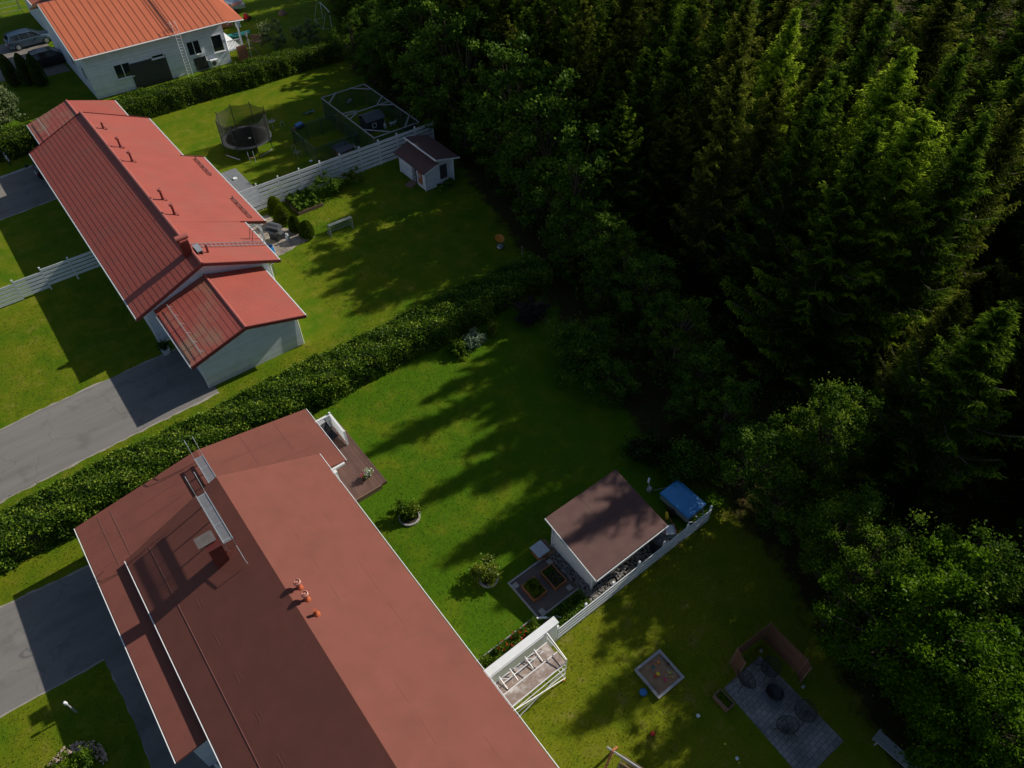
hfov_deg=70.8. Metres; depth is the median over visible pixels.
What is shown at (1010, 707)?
broadleaf tree
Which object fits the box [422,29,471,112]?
alder tree
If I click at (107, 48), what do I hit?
house
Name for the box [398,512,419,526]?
ring flower bed
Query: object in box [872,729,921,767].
garden bench
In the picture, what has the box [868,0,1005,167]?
spruce tree
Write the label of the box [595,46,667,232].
spruce tree
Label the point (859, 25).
spruce tree
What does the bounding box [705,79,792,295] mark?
spruce tree
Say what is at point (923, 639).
broadleaf tree
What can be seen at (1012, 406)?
spruce tree
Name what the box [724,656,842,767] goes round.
patio
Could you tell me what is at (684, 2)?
spruce tree
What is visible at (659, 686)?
sandbox
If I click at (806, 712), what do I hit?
round chair
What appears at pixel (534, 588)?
raised bed
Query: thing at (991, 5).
spruce tree
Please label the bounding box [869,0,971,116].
spruce tree
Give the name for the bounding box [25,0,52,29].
house
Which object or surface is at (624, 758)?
garden swing
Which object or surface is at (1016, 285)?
spruce tree
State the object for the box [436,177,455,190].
rhubarb plant
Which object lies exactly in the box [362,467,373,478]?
potted plant
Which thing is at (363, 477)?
flower pot
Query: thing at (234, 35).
kayak
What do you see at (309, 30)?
willow shrub
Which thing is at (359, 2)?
spruce tree
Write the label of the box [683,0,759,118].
spruce tree
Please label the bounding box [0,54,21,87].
thuja shrub
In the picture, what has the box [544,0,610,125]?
spruce tree
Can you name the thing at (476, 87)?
alder tree
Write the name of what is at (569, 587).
stepping stone
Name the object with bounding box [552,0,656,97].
spruce tree
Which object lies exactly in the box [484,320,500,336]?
spirea shrub
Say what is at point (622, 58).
spruce tree
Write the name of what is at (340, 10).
spruce tree
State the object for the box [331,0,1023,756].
undergrowth
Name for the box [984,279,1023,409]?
spruce tree
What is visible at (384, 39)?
alder tree
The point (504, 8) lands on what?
spruce tree
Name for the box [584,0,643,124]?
spruce tree
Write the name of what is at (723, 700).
raised bed
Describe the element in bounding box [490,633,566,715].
pergola
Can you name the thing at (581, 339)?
alder shrub
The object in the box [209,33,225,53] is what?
window
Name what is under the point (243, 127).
trampoline
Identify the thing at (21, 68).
thuja shrub
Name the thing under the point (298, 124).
toy cart
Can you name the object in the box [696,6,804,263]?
spruce tree
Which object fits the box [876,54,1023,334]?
spruce tree
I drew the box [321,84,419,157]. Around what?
pen
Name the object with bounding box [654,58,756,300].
spruce tree
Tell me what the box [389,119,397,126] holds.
dog
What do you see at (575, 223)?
alder tree
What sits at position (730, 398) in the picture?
alder tree
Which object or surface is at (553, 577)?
raised bed
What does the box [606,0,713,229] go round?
spruce tree
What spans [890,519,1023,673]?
birch tree
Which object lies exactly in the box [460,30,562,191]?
alder tree
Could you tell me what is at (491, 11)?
spruce tree
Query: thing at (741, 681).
round chair
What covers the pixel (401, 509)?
rose bush
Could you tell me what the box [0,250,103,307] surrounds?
slat fence
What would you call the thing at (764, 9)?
spruce tree
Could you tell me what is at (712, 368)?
alder tree
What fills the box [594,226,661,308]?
birch tree
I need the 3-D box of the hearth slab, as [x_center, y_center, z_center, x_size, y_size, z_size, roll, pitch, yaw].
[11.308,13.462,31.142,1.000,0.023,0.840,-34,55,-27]
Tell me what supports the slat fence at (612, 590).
on the lawn at (854, 714)
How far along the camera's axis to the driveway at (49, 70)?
75.40 m
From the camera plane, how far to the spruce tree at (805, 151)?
40.48 m
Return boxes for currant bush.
[328,177,345,192]
[339,166,366,184]
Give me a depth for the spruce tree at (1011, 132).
36.26 m
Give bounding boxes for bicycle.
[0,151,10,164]
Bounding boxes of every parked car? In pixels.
[3,28,50,50]
[25,46,65,66]
[32,162,43,178]
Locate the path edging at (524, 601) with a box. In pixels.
[508,558,577,619]
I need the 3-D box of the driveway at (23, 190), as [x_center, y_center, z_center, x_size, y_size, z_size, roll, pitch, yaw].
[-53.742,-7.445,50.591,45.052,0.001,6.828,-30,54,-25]
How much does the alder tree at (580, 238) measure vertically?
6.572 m
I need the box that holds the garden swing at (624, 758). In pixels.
[604,746,642,767]
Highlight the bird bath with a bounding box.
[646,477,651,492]
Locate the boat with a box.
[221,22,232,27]
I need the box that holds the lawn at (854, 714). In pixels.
[0,0,1023,767]
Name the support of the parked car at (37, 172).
on the driveway at (23, 190)
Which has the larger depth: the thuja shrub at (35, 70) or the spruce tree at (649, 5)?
the thuja shrub at (35, 70)
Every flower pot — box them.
[360,473,366,480]
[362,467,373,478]
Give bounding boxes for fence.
[0,0,23,18]
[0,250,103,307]
[239,122,433,210]
[556,505,712,640]
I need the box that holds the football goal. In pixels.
[327,216,353,235]
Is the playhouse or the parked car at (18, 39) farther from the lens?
the parked car at (18, 39)
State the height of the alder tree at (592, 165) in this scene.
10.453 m
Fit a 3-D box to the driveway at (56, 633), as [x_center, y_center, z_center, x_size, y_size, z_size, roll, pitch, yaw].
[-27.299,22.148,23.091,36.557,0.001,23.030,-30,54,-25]
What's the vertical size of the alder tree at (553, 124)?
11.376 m
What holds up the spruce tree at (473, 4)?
on the lawn at (854, 714)
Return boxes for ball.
[639,688,646,696]
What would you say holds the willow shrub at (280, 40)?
on the lawn at (854, 714)
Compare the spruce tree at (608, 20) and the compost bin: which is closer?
the compost bin
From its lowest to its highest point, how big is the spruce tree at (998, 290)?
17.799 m
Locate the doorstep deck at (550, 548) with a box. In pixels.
[541,539,555,560]
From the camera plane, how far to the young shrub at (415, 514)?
36.99 m
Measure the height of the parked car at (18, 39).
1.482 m
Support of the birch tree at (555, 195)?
on the lawn at (854, 714)
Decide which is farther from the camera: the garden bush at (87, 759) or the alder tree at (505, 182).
the alder tree at (505, 182)
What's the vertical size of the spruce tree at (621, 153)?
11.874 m
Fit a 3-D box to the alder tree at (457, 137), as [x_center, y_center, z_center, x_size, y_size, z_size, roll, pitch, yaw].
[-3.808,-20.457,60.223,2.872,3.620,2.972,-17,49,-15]
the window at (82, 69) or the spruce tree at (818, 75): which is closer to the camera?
the spruce tree at (818, 75)
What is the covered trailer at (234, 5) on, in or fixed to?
on the lawn at (854, 714)
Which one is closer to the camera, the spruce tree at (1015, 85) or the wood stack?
the spruce tree at (1015, 85)
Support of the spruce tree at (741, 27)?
on the lawn at (854, 714)
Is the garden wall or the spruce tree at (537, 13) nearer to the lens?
the garden wall
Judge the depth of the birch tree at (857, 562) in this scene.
28.50 m
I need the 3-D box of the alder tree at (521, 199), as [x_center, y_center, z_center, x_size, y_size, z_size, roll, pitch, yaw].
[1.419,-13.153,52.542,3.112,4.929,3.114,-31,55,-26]
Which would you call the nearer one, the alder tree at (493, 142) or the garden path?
the garden path
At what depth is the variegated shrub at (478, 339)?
45.52 m
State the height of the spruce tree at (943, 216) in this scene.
17.883 m
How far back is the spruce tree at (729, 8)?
47.45 m
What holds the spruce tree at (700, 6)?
on the lawn at (854, 714)
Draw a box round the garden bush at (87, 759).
[51,741,101,767]
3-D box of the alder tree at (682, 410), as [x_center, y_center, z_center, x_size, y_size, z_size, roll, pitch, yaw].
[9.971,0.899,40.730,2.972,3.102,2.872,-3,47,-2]
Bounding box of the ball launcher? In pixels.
[495,234,504,248]
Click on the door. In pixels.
(413, 170)
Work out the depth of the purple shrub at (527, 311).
46.79 m
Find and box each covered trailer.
[224,0,245,13]
[660,480,705,523]
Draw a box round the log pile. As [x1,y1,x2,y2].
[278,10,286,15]
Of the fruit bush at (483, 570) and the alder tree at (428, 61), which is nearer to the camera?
the fruit bush at (483, 570)
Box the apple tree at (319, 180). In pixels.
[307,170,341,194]
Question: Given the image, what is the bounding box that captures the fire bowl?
[764,672,784,701]
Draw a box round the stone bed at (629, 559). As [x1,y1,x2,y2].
[555,540,653,603]
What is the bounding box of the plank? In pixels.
[537,616,561,619]
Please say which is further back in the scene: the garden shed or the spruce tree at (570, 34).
the spruce tree at (570, 34)
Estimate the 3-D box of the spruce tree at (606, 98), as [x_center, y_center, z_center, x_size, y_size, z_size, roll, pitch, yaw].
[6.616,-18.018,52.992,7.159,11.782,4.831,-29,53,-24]
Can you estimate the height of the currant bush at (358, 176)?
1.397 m
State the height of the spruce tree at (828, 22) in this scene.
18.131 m
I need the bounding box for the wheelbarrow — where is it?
[661,511,679,547]
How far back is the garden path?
34.49 m
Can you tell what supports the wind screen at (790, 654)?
on the lawn at (854, 714)
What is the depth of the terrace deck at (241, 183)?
58.74 m
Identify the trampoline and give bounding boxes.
[215,102,272,162]
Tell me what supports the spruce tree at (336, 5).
on the lawn at (854, 714)
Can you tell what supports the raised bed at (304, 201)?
on the lawn at (854, 714)
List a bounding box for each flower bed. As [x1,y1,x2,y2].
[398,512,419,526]
[477,615,540,669]
[478,569,498,587]
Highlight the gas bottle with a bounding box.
[285,233,289,241]
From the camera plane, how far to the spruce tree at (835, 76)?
39.97 m
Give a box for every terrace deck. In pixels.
[220,168,266,207]
[329,424,386,503]
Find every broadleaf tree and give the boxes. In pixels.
[807,527,1023,747]
[888,655,1023,767]
[890,636,1023,767]
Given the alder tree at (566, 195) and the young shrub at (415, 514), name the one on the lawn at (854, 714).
the alder tree at (566, 195)
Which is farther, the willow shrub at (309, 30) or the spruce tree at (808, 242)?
the willow shrub at (309, 30)
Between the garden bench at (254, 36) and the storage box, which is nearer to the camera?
the storage box
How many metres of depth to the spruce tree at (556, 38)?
69.59 m
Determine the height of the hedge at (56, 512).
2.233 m
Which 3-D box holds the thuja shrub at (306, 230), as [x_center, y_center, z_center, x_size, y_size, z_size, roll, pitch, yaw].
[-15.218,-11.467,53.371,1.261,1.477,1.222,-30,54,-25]
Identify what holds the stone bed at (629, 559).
on the lawn at (854, 714)
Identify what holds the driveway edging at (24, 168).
on the lawn at (854, 714)
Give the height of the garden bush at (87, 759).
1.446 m
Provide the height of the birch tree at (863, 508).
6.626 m
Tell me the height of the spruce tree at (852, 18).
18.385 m
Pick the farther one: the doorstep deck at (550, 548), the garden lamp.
the doorstep deck at (550, 548)
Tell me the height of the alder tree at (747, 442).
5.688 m
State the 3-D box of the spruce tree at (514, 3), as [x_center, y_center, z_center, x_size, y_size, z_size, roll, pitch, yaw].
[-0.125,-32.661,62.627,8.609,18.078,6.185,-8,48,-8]
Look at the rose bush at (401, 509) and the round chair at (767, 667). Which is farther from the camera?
the rose bush at (401, 509)
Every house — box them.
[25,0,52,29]
[26,100,306,387]
[29,0,244,99]
[74,409,558,767]
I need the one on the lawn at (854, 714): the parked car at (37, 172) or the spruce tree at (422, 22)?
the spruce tree at (422, 22)
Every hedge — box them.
[0,36,345,163]
[0,251,553,573]
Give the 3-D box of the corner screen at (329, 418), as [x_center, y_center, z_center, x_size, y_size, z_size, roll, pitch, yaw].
[-10.119,2.842,39.950,1.310,1.480,1.770,-30,54,-25]
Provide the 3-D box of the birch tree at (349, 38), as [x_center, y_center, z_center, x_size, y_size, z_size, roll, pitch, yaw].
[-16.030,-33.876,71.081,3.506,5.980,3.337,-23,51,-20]
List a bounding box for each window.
[80,65,88,81]
[112,61,134,80]
[151,53,164,60]
[185,39,203,57]
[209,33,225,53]
[439,163,446,178]
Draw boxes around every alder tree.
[356,0,385,52]
[358,0,421,89]
[365,5,414,87]
[369,6,387,62]
[382,0,443,95]
[389,43,440,120]
[397,0,486,130]
[410,89,449,134]
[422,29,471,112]
[435,6,503,140]
[450,116,482,160]
[457,66,507,148]
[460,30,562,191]
[464,47,538,160]
[467,105,525,179]
[491,137,541,197]
[493,65,604,230]
[510,172,555,229]
[531,120,614,256]
[541,200,597,277]
[548,154,624,241]
[559,200,631,287]
[576,211,639,294]
[581,266,621,313]
[605,247,687,326]
[663,375,718,424]
[668,335,739,415]
[693,374,764,452]
[706,416,805,509]
[745,466,812,536]
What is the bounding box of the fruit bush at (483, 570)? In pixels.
[468,552,503,586]
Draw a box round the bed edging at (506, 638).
[476,616,535,661]
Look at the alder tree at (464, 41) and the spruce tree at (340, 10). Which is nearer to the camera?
the alder tree at (464, 41)
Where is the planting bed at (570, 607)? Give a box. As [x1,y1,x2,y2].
[543,588,591,630]
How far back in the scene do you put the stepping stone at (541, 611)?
33.73 m
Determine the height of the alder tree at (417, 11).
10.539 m
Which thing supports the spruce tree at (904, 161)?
on the lawn at (854, 714)
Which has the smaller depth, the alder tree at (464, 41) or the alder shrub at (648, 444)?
the alder shrub at (648, 444)
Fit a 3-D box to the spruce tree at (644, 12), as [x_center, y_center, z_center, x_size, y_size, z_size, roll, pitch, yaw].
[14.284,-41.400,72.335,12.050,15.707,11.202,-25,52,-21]
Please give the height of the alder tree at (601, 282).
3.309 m
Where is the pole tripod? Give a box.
[244,31,258,57]
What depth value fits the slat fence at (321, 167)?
58.04 m
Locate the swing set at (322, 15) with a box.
[314,2,331,28]
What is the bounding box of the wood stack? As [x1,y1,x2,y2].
[236,44,248,61]
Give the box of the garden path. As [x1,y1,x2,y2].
[510,557,577,616]
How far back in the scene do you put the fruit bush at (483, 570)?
34.38 m
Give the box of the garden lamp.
[63,701,76,712]
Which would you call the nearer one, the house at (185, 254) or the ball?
the ball
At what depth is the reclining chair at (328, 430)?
40.00 m
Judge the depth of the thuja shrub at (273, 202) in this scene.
55.40 m
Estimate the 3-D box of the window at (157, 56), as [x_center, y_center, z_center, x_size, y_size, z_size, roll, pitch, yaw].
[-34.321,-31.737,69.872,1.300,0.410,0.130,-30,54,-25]
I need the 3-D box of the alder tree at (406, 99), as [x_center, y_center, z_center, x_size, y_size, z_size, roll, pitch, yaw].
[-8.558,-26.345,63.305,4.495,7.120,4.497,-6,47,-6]
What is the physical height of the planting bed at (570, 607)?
0.502 m
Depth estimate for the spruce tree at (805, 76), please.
44.85 m
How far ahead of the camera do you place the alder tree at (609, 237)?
46.29 m
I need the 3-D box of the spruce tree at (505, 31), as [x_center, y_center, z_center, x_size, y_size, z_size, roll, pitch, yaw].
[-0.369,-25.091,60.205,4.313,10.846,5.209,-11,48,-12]
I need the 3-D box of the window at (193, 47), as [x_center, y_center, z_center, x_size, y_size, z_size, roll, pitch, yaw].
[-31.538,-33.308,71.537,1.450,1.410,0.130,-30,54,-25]
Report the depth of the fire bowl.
31.02 m
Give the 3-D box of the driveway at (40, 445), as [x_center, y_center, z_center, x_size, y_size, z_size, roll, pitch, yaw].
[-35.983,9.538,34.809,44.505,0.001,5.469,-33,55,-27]
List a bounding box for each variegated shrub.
[446,337,470,357]
[462,326,487,351]
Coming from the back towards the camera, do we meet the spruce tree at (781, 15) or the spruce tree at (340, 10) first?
the spruce tree at (340, 10)
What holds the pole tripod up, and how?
on the lawn at (854, 714)
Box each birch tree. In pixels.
[328,7,366,70]
[522,135,568,218]
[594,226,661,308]
[644,294,717,382]
[766,476,909,594]
[770,371,884,501]
[809,508,938,634]
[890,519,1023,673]
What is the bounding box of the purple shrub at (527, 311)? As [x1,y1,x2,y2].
[511,293,551,326]
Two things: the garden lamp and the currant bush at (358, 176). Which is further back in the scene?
the currant bush at (358, 176)
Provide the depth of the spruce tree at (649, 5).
50.62 m
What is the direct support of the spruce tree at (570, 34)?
on the lawn at (854, 714)
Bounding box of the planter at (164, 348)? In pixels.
[155,339,171,355]
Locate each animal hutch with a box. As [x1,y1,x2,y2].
[331,140,353,156]
[358,109,384,132]
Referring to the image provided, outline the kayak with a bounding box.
[226,30,249,37]
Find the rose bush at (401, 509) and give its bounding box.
[391,493,420,522]
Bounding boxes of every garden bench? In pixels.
[250,34,261,45]
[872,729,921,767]
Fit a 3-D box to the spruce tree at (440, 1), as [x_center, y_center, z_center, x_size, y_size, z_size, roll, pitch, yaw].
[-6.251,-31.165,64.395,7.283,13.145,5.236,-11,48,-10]
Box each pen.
[291,114,360,163]
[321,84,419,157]
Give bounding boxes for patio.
[248,215,314,255]
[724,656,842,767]
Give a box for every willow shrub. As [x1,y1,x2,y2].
[0,83,28,126]
[256,18,287,49]
[286,17,321,45]
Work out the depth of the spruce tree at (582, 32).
50.88 m
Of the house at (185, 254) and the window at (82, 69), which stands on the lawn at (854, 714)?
the house at (185, 254)
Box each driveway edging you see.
[0,164,56,219]
[0,348,218,503]
[0,564,151,767]
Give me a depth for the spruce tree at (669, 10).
48.47 m
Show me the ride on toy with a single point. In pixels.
(246, 16)
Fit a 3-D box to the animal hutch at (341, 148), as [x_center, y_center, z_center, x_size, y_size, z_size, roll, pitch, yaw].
[-14.409,-19.917,61.543,1.250,0.950,1.500,35,56,28]
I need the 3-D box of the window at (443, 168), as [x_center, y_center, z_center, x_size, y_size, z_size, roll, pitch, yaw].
[-5.523,-17.105,58.009,0.650,1.200,0.050,-30,54,-25]
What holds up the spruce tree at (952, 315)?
on the lawn at (854, 714)
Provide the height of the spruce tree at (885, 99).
17.581 m
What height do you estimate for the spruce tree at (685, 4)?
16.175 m
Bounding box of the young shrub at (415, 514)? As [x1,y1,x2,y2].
[404,504,423,518]
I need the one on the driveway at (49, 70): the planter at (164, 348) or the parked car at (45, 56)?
the parked car at (45, 56)
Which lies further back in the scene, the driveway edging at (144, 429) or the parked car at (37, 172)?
the parked car at (37, 172)
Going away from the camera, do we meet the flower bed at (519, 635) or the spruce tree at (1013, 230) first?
the flower bed at (519, 635)
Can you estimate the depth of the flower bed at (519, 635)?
32.28 m
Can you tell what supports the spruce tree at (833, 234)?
on the lawn at (854, 714)
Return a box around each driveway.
[0,42,69,80]
[0,167,55,219]
[0,349,217,500]
[0,566,222,767]
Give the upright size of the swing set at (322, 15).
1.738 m
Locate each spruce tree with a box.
[325,0,356,25]
[326,0,372,13]
[330,0,377,38]
[346,0,377,49]
[387,0,429,90]
[412,0,450,95]
[451,0,501,131]
[467,0,500,77]
[484,0,522,69]
[486,14,520,133]
[488,7,557,156]
[491,0,528,43]
[509,0,563,128]
[510,0,560,85]
[535,0,608,157]
[539,0,601,159]
[543,0,597,118]
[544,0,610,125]
[546,0,606,60]
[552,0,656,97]
[575,58,630,211]
[577,100,659,259]
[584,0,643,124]
[589,0,641,152]
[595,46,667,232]
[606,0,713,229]
[616,0,680,162]
[622,0,688,188]
[634,0,711,51]
[636,0,688,83]
[639,0,717,77]
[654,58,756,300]
[663,141,731,270]
[670,0,715,169]
[674,0,759,207]
[675,0,762,229]
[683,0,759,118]
[685,60,764,209]
[690,0,813,127]
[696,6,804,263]
[705,63,856,314]
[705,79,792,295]
[709,79,838,351]
[720,108,971,398]
[720,116,897,395]
[724,0,803,136]
[725,0,816,85]
[726,54,832,270]
[757,73,809,201]
[761,43,922,340]
[764,144,858,343]
[770,0,846,169]
[785,0,861,87]
[796,0,904,217]
[813,299,1023,544]
[820,0,895,66]
[820,110,996,396]
[825,0,903,166]
[838,0,974,170]
[840,289,972,464]
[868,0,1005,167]
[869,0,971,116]
[869,39,979,271]
[871,94,1023,360]
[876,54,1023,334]
[898,66,1023,286]
[928,11,1023,228]
[940,0,1020,102]
[945,245,1023,396]
[947,0,1023,133]
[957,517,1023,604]
[968,394,1023,475]
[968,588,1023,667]
[970,332,1023,449]
[976,435,1023,515]
[979,164,1023,307]
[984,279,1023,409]
[995,170,1023,263]
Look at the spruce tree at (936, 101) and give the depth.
37.40 m
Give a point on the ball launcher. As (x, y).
(499, 237)
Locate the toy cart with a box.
[294,121,304,129]
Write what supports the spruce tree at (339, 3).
on the lawn at (854, 714)
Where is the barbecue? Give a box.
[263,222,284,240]
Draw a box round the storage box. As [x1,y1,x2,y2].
[530,540,549,560]
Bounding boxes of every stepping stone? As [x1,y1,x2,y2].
[512,582,518,588]
[538,608,545,614]
[566,584,572,590]
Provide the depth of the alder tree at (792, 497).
35.10 m
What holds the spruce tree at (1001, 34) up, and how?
on the lawn at (854, 714)
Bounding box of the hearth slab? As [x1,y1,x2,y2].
[759,681,787,710]
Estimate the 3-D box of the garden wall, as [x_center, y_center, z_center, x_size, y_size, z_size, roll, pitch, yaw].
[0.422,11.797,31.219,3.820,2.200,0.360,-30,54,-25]
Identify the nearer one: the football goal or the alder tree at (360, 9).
the football goal
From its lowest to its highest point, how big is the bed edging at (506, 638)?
0.043 m
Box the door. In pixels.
[412,167,416,182]
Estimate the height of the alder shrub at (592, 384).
3.172 m
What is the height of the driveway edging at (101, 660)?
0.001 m
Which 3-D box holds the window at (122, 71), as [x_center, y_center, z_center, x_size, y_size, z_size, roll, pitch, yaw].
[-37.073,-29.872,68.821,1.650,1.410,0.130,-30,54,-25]
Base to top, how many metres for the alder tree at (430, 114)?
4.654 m
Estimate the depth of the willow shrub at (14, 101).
64.75 m
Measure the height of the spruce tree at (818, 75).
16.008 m
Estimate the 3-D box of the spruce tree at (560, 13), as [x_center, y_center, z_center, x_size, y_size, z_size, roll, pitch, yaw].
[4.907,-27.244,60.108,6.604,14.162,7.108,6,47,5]
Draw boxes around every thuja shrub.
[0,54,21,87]
[14,52,34,85]
[25,54,48,86]
[267,196,281,213]
[272,204,290,224]
[288,214,299,232]
[298,220,314,239]
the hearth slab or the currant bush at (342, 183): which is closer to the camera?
the hearth slab
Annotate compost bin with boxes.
[650,532,668,555]
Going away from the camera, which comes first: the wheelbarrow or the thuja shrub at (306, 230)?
the wheelbarrow
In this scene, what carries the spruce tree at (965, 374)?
on the lawn at (854, 714)
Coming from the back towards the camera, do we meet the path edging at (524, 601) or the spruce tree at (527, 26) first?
the spruce tree at (527, 26)
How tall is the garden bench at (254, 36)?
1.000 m
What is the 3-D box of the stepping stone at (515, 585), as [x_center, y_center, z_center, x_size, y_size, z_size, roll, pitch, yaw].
[0.170,9.677,34.651,0.260,0.042,0.260,-30,54,-25]
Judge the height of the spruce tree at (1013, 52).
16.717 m
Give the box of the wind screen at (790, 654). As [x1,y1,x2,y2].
[729,622,811,688]
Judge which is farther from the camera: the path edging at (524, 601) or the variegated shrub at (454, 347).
the variegated shrub at (454, 347)
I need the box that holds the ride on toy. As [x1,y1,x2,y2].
[243,13,250,20]
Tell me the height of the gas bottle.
0.680 m
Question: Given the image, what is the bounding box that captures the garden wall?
[483,616,558,682]
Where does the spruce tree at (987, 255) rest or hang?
on the lawn at (854, 714)
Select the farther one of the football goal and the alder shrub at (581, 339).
the football goal
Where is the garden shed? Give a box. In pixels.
[545,469,667,588]
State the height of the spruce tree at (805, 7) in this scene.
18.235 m
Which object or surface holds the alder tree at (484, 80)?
on the lawn at (854, 714)
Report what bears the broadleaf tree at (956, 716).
on the lawn at (854, 714)
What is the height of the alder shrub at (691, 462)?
2.850 m
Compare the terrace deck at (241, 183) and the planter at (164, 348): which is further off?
the terrace deck at (241, 183)
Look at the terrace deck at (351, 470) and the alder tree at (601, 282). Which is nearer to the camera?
the terrace deck at (351, 470)
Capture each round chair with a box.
[731,668,755,692]
[756,656,780,680]
[773,715,799,741]
[794,699,816,725]
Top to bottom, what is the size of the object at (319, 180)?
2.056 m
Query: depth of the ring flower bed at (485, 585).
34.66 m
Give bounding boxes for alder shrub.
[539,305,639,393]
[575,357,643,409]
[613,422,680,467]
[651,434,721,485]
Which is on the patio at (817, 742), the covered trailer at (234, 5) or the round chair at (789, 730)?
the round chair at (789, 730)
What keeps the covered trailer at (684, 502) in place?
on the lawn at (854, 714)
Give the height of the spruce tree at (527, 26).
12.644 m
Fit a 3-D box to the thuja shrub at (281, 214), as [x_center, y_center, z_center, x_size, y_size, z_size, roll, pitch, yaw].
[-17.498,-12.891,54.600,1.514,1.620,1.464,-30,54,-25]
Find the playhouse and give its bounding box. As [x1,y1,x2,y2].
[393,134,459,190]
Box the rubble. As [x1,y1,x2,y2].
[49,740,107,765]
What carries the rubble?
on the lawn at (854, 714)
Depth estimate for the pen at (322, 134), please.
62.16 m
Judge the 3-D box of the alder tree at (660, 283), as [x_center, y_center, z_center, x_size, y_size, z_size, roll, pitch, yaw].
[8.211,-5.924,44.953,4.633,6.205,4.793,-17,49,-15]
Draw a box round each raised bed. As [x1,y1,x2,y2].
[285,187,322,215]
[521,576,547,602]
[540,563,566,590]
[712,688,734,712]
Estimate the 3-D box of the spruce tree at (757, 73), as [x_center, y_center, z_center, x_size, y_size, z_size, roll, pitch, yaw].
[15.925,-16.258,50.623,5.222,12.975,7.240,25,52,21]
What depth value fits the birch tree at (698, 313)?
40.92 m
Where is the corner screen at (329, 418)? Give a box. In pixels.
[315,412,348,444]
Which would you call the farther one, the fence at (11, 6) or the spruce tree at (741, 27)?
the fence at (11, 6)
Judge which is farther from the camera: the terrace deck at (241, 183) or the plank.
the terrace deck at (241, 183)
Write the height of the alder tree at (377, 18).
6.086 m
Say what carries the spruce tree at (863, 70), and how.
on the lawn at (854, 714)
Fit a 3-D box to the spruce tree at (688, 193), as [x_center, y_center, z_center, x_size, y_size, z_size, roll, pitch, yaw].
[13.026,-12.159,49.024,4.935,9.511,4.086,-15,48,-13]
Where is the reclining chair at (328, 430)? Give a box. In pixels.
[317,419,339,439]
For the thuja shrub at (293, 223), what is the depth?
53.66 m
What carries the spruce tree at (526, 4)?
on the lawn at (854, 714)
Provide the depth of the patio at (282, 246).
53.58 m
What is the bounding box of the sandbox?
[634,649,684,698]
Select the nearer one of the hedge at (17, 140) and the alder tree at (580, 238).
the alder tree at (580, 238)

